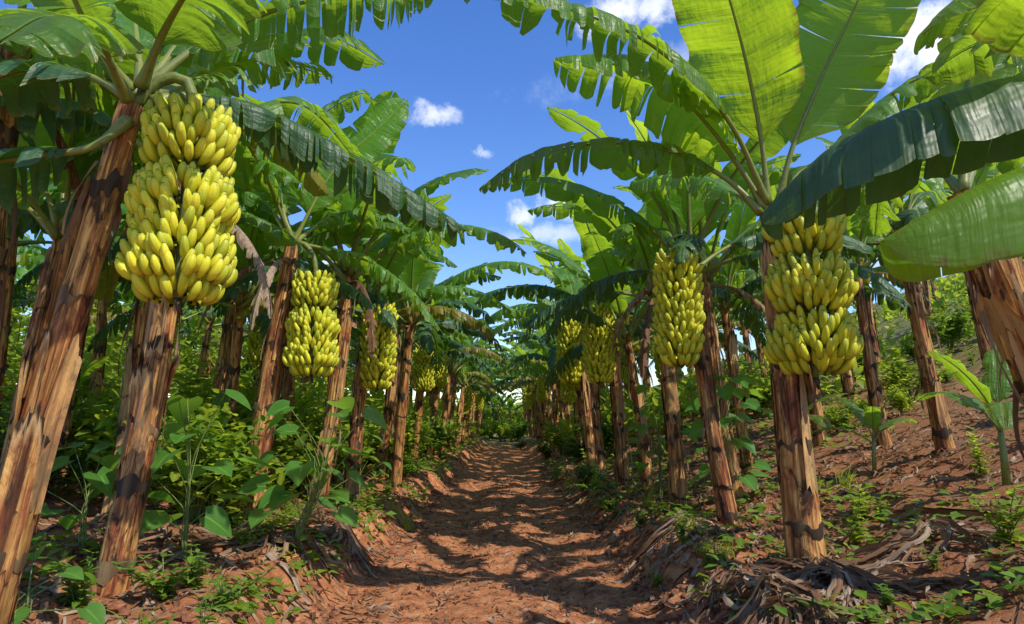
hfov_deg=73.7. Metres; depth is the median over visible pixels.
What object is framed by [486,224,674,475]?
banana plant
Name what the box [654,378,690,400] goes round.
bush
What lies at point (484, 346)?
banana plant
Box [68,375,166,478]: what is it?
bush
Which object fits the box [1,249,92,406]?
banana plant
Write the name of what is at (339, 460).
bush
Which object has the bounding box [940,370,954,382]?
bush
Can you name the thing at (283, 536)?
dry leaf pile
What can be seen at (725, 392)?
broadleaf plant
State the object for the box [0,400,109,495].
bush
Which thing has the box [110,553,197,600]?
weed
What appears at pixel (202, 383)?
bush
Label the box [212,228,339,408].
banana plant
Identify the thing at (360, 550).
dry leaf pile
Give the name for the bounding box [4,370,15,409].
bush
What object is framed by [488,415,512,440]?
bush
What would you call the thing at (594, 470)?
bush
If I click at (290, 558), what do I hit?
fallen stem
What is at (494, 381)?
banana plant
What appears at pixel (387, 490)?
weed
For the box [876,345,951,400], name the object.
bush
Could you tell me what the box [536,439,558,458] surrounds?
bush
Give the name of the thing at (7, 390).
young banana plant
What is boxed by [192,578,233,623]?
weed
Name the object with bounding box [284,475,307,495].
bush
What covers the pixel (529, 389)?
banana plant
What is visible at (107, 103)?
banana plant
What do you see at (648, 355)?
banana plant
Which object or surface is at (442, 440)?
bush
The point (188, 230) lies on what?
banana plant
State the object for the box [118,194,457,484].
banana plant
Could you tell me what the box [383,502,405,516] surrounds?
grass tuft
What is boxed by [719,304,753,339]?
banana plant
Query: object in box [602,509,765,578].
dry leaf pile
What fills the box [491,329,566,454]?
banana plant
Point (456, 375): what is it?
banana plant
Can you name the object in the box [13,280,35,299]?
banana plant
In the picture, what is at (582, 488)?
weed
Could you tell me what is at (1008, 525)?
weed
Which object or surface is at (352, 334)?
banana plant
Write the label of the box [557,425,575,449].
bush
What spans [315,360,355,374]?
banana plant
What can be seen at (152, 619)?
grass tuft
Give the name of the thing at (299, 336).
banana plant
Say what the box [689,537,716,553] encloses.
grass tuft
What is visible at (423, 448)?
bush
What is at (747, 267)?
banana plant
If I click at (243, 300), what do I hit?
banana plant
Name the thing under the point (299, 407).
bush
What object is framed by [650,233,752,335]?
banana plant
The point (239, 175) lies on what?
banana plant
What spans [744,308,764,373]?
banana plant
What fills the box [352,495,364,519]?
weed
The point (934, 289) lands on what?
banana plant
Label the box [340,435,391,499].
broadleaf plant
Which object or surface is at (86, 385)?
bush
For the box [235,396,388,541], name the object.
broadleaf plant
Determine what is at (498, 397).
banana plant
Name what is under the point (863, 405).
bush
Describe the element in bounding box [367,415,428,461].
bush
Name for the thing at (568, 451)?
bush
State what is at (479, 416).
banana plant
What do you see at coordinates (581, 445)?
bush
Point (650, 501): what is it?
grass tuft
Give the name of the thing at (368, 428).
bush
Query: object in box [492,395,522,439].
banana plant
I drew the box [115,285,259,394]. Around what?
banana plant
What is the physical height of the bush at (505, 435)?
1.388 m
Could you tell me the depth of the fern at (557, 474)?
16.62 m
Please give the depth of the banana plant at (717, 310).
20.89 m
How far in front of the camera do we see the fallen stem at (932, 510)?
6.03 m
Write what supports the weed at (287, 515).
on the ground at (494, 459)
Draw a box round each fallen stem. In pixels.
[278,544,336,562]
[672,540,751,557]
[916,505,1018,521]
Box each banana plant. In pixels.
[0,0,465,623]
[0,4,328,339]
[0,47,311,478]
[0,162,136,411]
[0,345,108,408]
[1,2,362,596]
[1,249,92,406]
[6,131,270,491]
[8,213,113,268]
[10,69,299,518]
[12,219,189,325]
[13,176,344,341]
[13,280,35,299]
[16,193,128,445]
[17,245,46,259]
[23,282,132,388]
[86,155,411,492]
[89,281,251,353]
[91,296,222,348]
[98,279,273,396]
[101,89,439,526]
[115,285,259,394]
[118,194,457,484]
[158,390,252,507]
[184,306,245,392]
[186,313,247,381]
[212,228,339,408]
[220,90,525,506]
[233,194,511,505]
[239,342,354,375]
[242,306,362,393]
[243,325,258,335]
[244,264,443,383]
[309,220,502,477]
[314,358,354,399]
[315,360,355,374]
[319,300,360,423]
[336,194,555,492]
[348,296,492,410]
[349,331,415,349]
[349,332,411,383]
[351,276,494,461]
[356,276,489,461]
[410,319,493,444]
[410,335,514,431]
[411,283,506,459]
[411,318,512,455]
[411,325,509,450]
[427,341,505,439]
[428,380,473,408]
[445,337,507,445]
[456,361,506,436]
[457,342,497,440]
[457,357,519,443]
[458,338,507,445]
[458,377,517,438]
[459,367,516,437]
[464,0,1019,571]
[469,373,512,439]
[470,364,511,437]
[475,178,741,486]
[475,392,503,404]
[482,394,500,424]
[483,238,656,469]
[484,249,653,416]
[485,391,519,423]
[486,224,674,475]
[486,350,536,438]
[487,341,543,442]
[487,393,513,438]
[490,330,542,413]
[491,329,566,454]
[492,350,552,437]
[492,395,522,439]
[493,342,552,416]
[497,344,539,441]
[498,301,645,443]
[498,330,549,444]
[499,378,528,435]
[502,55,911,525]
[502,264,639,452]
[503,302,559,450]
[503,374,534,437]
[504,335,555,447]
[504,340,551,403]
[504,349,530,436]
[505,389,526,434]
[508,325,621,455]
[513,396,522,409]
[520,153,800,510]
[522,231,759,492]
[527,105,891,498]
[552,296,654,443]
[600,351,650,403]
[616,339,654,438]
[625,295,739,375]
[628,186,797,474]
[630,241,763,448]
[634,332,654,398]
[637,313,743,419]
[638,314,743,382]
[645,334,651,391]
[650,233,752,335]
[678,366,682,383]
[714,275,807,416]
[716,172,933,446]
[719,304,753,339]
[729,380,847,430]
[737,234,929,407]
[739,201,937,414]
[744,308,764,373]
[745,184,892,447]
[748,85,974,454]
[753,263,766,377]
[758,210,930,393]
[760,0,1023,281]
[811,390,916,474]
[857,5,1023,458]
[892,190,938,341]
[914,140,1000,374]
[916,345,1019,485]
[917,162,1011,209]
[930,279,938,300]
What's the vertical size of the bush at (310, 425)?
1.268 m
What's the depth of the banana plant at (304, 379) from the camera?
16.49 m
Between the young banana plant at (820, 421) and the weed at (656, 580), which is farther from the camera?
the young banana plant at (820, 421)
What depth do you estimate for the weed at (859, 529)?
6.04 m
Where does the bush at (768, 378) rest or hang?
on the ground at (494, 459)
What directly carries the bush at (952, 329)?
on the ground at (494, 459)
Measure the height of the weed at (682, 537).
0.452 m
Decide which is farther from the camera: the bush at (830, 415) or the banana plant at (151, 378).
the bush at (830, 415)
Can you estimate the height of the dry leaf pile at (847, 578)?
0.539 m
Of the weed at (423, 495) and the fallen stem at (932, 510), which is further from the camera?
the weed at (423, 495)
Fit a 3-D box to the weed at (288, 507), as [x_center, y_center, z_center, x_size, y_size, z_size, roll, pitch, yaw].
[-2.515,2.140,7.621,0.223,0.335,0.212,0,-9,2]
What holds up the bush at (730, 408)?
on the ground at (494, 459)
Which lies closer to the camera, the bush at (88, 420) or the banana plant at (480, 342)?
the bush at (88, 420)
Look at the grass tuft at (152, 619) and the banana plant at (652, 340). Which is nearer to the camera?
the grass tuft at (152, 619)
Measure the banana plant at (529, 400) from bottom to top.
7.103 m
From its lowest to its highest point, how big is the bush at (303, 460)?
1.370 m
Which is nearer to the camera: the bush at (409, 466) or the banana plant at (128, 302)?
the bush at (409, 466)
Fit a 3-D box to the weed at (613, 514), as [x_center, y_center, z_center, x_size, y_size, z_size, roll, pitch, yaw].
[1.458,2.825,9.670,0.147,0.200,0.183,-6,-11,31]
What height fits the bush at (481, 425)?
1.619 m
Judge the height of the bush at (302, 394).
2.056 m
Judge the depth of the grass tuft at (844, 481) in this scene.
8.45 m
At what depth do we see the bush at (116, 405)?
8.49 m
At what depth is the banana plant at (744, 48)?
5.50 m
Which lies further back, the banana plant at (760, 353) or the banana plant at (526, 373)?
the banana plant at (526, 373)
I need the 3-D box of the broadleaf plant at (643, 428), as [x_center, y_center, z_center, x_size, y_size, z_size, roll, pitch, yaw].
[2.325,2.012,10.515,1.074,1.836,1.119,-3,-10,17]
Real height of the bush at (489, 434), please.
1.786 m
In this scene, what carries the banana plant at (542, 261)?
on the ground at (494, 459)
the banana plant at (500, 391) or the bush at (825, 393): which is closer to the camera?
the bush at (825, 393)
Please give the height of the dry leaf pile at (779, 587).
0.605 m
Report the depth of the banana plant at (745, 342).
22.08 m
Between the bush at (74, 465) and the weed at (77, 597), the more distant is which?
the bush at (74, 465)
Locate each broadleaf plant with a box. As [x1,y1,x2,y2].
[14,544,105,623]
[40,442,174,551]
[82,418,177,498]
[139,389,275,561]
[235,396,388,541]
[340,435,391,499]
[625,384,697,500]
[684,360,772,490]
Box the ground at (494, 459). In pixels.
[0,273,1023,623]
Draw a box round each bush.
[0,391,111,445]
[0,400,11,447]
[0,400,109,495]
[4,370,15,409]
[64,375,236,488]
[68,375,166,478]
[68,446,102,471]
[76,355,122,415]
[101,382,122,414]
[104,372,123,408]
[117,388,300,523]
[151,402,277,517]
[166,361,260,434]
[183,377,213,398]
[190,395,312,487]
[252,384,325,442]
[269,410,320,485]
[276,405,348,499]
[280,377,323,421]
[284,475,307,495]
[291,413,345,480]
[316,422,375,484]
[318,403,383,471]
[362,425,389,466]
[363,398,384,464]
[363,415,382,465]
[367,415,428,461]
[402,453,421,477]
[403,410,442,458]
[426,417,463,457]
[478,421,489,435]
[478,425,488,435]
[484,420,496,438]
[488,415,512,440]
[494,427,515,440]
[502,419,516,440]
[511,427,524,440]
[513,418,528,436]
[515,438,526,448]
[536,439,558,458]
[541,415,567,456]
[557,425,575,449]
[562,437,581,458]
[566,436,605,461]
[570,457,607,487]
[571,445,586,461]
[575,409,632,459]
[603,437,614,455]
[645,390,658,412]
[648,417,664,433]
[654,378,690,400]
[679,394,693,426]
[728,397,745,420]
[739,365,771,417]
[743,371,771,412]
[822,404,854,426]
[823,387,833,396]
[852,394,887,414]
[856,324,886,374]
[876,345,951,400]
[877,334,887,354]
[883,384,919,415]
[898,338,915,362]
[926,301,975,353]
[937,366,958,374]
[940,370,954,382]
[955,297,972,325]
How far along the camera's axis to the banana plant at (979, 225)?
2.77 m
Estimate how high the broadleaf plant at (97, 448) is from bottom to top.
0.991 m
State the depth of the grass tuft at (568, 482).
15.28 m
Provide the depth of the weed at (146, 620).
3.55 m
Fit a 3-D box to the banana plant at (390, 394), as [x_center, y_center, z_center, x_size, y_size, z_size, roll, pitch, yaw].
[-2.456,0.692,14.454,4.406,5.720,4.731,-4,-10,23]
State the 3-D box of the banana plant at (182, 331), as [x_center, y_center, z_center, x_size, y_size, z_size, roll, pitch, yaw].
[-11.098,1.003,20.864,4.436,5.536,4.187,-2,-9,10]
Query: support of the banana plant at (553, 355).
on the ground at (494, 459)
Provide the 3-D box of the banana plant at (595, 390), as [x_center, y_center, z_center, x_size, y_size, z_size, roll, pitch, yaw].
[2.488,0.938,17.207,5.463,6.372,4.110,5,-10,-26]
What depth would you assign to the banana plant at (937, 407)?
8.68 m
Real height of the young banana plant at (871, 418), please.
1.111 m
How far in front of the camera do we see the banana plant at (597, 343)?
12.18 m
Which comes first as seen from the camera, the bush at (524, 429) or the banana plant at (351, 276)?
the banana plant at (351, 276)
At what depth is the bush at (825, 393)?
21.04 m
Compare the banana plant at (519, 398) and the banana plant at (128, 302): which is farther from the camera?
the banana plant at (519, 398)
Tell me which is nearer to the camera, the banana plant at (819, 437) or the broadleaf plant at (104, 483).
the broadleaf plant at (104, 483)
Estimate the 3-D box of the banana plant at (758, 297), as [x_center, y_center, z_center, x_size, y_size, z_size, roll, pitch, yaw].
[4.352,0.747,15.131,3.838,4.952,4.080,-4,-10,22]
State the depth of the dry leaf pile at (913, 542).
5.34 m
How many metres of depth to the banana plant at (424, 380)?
18.13 m
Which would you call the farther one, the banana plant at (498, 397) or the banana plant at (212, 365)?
the banana plant at (498, 397)
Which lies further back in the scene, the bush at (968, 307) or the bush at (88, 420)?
the bush at (968, 307)
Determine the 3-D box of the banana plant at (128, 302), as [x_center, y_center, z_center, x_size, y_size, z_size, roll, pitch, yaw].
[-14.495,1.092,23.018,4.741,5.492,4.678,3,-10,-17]
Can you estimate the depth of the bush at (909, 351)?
21.05 m
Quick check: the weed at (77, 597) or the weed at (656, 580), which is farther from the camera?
the weed at (656, 580)
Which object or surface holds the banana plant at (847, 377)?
on the ground at (494, 459)
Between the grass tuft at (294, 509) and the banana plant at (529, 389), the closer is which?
the grass tuft at (294, 509)
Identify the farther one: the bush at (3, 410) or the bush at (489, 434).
the bush at (489, 434)
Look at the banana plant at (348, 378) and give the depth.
39.45 m
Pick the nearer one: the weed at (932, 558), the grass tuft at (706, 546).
the weed at (932, 558)
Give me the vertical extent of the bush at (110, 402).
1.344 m
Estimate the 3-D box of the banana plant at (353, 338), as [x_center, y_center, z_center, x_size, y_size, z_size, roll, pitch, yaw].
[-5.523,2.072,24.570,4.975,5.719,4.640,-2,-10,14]
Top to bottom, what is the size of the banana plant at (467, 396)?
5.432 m
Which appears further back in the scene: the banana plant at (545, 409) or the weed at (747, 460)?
the banana plant at (545, 409)
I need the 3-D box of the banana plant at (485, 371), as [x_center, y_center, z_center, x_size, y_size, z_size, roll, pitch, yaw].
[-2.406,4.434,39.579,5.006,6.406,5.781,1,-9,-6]
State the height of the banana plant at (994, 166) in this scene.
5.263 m
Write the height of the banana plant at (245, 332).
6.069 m
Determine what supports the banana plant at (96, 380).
on the ground at (494, 459)
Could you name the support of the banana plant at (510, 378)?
on the ground at (494, 459)
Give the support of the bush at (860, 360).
on the ground at (494, 459)
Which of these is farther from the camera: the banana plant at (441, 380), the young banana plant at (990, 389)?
the banana plant at (441, 380)
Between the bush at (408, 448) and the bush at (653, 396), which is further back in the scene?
the bush at (653, 396)
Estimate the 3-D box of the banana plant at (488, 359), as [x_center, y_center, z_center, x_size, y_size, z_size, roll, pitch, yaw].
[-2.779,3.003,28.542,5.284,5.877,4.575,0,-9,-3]
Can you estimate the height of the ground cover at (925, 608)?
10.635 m
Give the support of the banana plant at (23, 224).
on the ground at (494, 459)
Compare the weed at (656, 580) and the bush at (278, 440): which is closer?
the weed at (656, 580)
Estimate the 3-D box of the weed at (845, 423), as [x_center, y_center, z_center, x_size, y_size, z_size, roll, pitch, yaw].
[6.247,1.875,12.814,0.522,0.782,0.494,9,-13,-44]
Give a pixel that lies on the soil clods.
(120, 606)
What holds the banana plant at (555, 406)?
on the ground at (494, 459)
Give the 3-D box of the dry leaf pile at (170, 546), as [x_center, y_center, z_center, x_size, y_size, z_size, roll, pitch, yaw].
[-2.747,1.863,5.467,1.248,0.319,1.345,-4,-10,20]
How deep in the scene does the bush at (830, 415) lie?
13.81 m
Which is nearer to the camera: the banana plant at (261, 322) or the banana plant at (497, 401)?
the banana plant at (261, 322)
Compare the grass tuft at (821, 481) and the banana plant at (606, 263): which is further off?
the banana plant at (606, 263)
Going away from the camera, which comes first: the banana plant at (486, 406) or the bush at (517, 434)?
the bush at (517, 434)
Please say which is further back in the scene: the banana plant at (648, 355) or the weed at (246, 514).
the banana plant at (648, 355)
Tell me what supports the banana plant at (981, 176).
on the ground at (494, 459)
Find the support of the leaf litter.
on the ground at (494, 459)
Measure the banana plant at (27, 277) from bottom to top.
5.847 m
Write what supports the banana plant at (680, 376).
on the ground at (494, 459)
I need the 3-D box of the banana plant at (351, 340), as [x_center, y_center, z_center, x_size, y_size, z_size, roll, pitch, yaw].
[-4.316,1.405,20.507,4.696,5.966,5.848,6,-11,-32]
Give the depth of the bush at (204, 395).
10.22 m
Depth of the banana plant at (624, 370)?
25.22 m
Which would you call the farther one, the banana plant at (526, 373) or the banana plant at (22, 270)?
the banana plant at (526, 373)
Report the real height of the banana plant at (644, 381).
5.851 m
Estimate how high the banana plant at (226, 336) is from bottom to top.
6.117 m
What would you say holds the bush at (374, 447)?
on the ground at (494, 459)
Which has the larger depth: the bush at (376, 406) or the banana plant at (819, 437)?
the bush at (376, 406)
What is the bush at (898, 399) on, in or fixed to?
on the ground at (494, 459)
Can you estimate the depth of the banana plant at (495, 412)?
69.30 m
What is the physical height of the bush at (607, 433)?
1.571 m
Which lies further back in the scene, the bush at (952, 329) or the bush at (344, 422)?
the bush at (952, 329)
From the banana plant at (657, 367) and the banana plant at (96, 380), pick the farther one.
the banana plant at (657, 367)
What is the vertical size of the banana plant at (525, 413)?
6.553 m
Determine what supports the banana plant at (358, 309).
on the ground at (494, 459)
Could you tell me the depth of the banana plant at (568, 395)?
22.17 m
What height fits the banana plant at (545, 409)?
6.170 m
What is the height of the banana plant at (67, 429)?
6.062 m
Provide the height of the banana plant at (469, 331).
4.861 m
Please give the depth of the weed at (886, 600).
4.33 m
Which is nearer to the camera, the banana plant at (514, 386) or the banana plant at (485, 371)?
the banana plant at (485, 371)
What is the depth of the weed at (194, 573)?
4.67 m
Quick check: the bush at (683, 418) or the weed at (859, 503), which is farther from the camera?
the bush at (683, 418)
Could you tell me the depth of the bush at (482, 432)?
60.03 m
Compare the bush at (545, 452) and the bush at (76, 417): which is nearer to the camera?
the bush at (76, 417)
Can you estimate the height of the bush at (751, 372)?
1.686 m
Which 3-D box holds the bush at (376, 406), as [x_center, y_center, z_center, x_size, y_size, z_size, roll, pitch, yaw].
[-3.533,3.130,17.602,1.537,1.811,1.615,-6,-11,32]
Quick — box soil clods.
[28,455,1023,623]
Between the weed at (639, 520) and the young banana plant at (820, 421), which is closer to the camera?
the weed at (639, 520)
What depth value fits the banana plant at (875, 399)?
10.71 m
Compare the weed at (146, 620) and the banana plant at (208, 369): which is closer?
the weed at (146, 620)
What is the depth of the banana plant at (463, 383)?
33.22 m
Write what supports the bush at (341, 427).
on the ground at (494, 459)
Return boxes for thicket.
[3,233,1023,451]
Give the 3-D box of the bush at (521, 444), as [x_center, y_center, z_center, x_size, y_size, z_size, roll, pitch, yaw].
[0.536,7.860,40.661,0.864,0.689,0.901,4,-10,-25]
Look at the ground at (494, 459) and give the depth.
7.38 m
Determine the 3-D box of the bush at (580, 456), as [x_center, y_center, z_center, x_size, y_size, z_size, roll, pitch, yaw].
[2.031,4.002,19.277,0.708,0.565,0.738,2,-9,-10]
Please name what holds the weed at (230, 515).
on the ground at (494, 459)
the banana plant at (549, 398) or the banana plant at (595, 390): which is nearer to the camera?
the banana plant at (595, 390)
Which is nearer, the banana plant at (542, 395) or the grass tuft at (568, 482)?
the grass tuft at (568, 482)
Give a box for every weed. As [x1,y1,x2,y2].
[46,549,102,608]
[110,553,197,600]
[143,613,178,623]
[176,544,214,589]
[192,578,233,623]
[208,566,275,611]
[220,500,237,520]
[230,500,260,534]
[231,517,265,551]
[248,518,280,540]
[272,503,303,529]
[281,489,292,515]
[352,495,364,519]
[356,489,385,510]
[372,450,388,474]
[382,481,392,494]
[420,483,428,502]
[550,459,563,478]
[568,472,587,490]
[579,448,586,464]
[599,495,622,509]
[610,504,619,517]
[631,509,656,525]
[649,570,664,586]
[670,496,693,544]
[700,544,721,568]
[736,448,754,473]
[819,486,871,545]
[823,397,845,430]
[832,391,858,431]
[839,485,873,519]
[864,491,900,519]
[874,580,896,609]
[917,546,941,569]
[963,345,977,365]
[964,426,1008,477]
[968,482,1023,547]
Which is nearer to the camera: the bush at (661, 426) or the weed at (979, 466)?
the weed at (979, 466)
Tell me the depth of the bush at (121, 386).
18.01 m
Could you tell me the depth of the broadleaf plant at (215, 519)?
5.39 m
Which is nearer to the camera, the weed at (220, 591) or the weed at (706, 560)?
the weed at (220, 591)
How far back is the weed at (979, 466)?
7.11 m
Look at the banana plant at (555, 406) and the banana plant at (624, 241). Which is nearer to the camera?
the banana plant at (624, 241)
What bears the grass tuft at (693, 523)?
on the ground at (494, 459)
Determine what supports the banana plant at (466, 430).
on the ground at (494, 459)
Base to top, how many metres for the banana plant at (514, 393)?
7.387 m
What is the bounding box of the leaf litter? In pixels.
[0,334,1023,623]
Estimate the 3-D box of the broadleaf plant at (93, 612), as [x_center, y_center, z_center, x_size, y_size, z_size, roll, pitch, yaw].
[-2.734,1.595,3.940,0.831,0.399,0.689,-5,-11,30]
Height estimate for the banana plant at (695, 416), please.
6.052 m
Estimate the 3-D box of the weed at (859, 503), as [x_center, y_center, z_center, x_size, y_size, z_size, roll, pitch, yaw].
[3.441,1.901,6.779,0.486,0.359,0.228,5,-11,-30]
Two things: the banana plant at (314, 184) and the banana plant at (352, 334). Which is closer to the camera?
the banana plant at (314, 184)
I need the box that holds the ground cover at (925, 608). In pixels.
[21,312,1023,623]
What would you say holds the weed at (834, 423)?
on the ground at (494, 459)
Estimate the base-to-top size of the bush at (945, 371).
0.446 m
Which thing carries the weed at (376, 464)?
on the ground at (494, 459)
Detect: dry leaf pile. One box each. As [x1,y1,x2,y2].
[71,523,263,580]
[189,520,347,605]
[275,508,406,577]
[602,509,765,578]
[684,569,875,623]
[695,551,943,622]
[841,515,1022,567]
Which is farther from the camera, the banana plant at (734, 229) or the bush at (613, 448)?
the bush at (613, 448)
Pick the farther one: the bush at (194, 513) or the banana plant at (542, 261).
the banana plant at (542, 261)
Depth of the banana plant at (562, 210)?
9.41 m
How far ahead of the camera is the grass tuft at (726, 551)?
5.73 m
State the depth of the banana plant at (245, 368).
24.06 m
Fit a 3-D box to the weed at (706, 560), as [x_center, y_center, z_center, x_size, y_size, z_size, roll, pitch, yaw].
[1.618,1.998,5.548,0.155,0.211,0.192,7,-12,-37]
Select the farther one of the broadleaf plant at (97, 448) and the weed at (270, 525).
the broadleaf plant at (97, 448)
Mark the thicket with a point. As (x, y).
(188, 352)
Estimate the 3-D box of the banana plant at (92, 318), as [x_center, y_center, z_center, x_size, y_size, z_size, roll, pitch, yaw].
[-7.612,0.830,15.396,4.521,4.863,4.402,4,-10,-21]
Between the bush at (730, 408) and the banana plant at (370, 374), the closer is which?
the banana plant at (370, 374)
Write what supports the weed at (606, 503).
on the ground at (494, 459)
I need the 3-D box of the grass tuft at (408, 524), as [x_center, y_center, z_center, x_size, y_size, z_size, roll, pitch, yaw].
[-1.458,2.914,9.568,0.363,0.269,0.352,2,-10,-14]
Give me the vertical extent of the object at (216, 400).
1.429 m
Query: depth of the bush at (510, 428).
61.46 m
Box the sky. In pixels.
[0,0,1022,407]
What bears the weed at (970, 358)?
on the ground at (494, 459)
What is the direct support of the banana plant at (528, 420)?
on the ground at (494, 459)
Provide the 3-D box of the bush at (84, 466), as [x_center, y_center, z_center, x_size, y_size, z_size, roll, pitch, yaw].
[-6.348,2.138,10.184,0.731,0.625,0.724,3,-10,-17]
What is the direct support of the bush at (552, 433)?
on the ground at (494, 459)
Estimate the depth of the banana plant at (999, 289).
4.26 m
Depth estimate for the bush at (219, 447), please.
6.75 m
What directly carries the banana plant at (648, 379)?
on the ground at (494, 459)
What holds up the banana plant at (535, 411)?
on the ground at (494, 459)
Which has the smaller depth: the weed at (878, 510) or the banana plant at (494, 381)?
the weed at (878, 510)
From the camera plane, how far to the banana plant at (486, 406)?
68.45 m
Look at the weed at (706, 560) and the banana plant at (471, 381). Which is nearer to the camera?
the weed at (706, 560)
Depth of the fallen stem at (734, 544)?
6.16 m
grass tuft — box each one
[102,604,177,623]
[281,496,305,519]
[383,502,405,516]
[394,510,420,530]
[562,477,570,487]
[588,476,600,486]
[636,488,658,506]
[663,508,712,532]
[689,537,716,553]
[712,539,734,559]
[817,477,824,489]
[835,467,857,488]
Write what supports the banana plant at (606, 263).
on the ground at (494, 459)
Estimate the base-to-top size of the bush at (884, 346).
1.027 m
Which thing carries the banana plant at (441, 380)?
on the ground at (494, 459)
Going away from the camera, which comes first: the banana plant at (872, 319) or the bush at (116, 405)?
the bush at (116, 405)
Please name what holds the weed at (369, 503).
on the ground at (494, 459)
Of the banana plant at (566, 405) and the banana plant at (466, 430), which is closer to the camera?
the banana plant at (566, 405)
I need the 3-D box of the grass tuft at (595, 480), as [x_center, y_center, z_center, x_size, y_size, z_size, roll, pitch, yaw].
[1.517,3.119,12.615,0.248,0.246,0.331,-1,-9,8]
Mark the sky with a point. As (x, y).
(478, 91)
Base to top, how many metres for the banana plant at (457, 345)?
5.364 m
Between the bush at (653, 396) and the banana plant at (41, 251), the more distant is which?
the bush at (653, 396)
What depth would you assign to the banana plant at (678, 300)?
7.95 m
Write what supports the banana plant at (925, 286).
on the ground at (494, 459)
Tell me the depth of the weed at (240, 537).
5.71 m
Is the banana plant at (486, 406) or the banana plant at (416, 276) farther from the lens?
the banana plant at (486, 406)
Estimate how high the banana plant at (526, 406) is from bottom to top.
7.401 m
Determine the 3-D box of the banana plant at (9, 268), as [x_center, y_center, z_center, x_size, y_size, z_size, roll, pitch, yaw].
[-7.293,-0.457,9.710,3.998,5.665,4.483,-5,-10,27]
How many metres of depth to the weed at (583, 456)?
17.25 m
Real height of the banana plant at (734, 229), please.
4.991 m
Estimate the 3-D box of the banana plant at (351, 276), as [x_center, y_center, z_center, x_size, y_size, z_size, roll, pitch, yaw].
[-2.052,-0.053,9.377,4.679,5.674,4.804,-1,-9,6]
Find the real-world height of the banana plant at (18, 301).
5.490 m
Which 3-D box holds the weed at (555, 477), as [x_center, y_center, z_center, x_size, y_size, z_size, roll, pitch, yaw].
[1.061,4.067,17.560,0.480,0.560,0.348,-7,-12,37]
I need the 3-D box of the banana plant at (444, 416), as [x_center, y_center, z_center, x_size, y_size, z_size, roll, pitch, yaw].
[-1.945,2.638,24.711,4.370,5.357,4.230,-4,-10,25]
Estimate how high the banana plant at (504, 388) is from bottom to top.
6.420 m
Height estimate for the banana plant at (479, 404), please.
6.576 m

